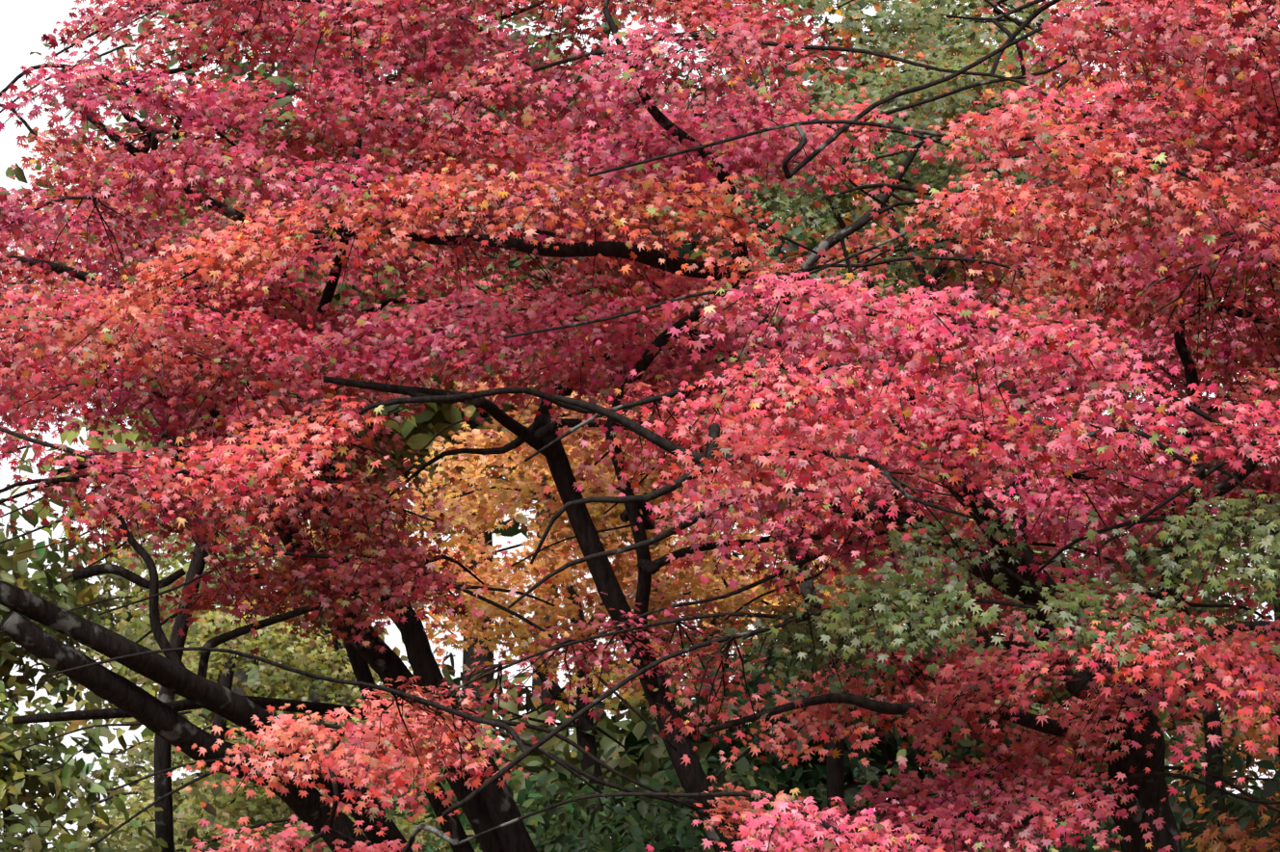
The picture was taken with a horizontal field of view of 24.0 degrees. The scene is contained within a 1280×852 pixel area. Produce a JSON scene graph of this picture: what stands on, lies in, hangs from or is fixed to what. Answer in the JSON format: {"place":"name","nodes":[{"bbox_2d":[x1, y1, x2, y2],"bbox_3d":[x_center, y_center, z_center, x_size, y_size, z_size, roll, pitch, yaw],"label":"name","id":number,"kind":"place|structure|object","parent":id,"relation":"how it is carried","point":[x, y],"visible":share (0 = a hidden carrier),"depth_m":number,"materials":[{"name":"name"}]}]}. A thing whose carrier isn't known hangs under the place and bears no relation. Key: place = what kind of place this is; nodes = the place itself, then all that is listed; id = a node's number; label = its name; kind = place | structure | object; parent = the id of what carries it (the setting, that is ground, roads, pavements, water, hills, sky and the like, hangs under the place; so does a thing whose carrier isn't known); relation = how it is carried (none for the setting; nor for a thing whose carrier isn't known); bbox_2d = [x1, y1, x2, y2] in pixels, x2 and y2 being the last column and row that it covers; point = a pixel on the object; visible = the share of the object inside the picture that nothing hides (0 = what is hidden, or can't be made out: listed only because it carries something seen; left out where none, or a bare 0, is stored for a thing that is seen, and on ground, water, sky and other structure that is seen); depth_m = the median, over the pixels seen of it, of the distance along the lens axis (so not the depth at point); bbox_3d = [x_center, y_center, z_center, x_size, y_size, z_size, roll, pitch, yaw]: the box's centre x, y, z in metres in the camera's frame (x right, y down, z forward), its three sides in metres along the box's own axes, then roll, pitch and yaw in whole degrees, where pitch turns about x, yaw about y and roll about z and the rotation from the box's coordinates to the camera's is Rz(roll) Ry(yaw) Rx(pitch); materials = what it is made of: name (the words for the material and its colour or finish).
{"place":"outdoors","nodes":[
{"label":"outdoors","id":0,"kind":"place"},
{"bbox_2d":[0,0,1279,851],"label":"maple","id":1,"kind":"object","parent":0,"point":[511,181],"depth_m":10.14,"materials":[{"name":"red plant"}]},
{"bbox_2d":[0,0,1279,851],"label":"trees","id":2,"kind":"object","parent":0,"point":[931,32],"depth_m":14.71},
{"bbox_2d":[0,0,1279,851],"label":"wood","id":3,"kind":"object","parent":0,"point":[422,428],"depth_m":21.71,"materials":[{"name":"plant"}]},
{"bbox_2d":[0,0,1279,681],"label":"tree","id":4,"kind":"object","parent":3,"relation":"attached to","point":[447,372],"visible":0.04,"depth_m":12.88,"materials":[{"name":"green plant"}]},
{"bbox_2d":[0,0,1279,850],"label":"sky","id":5,"kind":"structure","parent":0,"point":[23,23],"materials":[{"name":"white"}]},
{"bbox_2d":[49,0,1279,851],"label":"maple","id":6,"kind":"object","parent":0,"point":[1085,32],"depth_m":8.39,"materials":[{"name":"red plant"}]},
{"bbox_3d":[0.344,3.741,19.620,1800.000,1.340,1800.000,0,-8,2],"label":"ground","id":7,"kind":"structure","parent":0,"visible":0},
{"bbox_2d":[0,645,1279,851],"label":"shrub foliage","id":8,"kind":"object","parent":7,"relation":"on","point":[547,831],"visible":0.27,"depth_m":13.67,"materials":[{"name":"green plant"}]}
]}

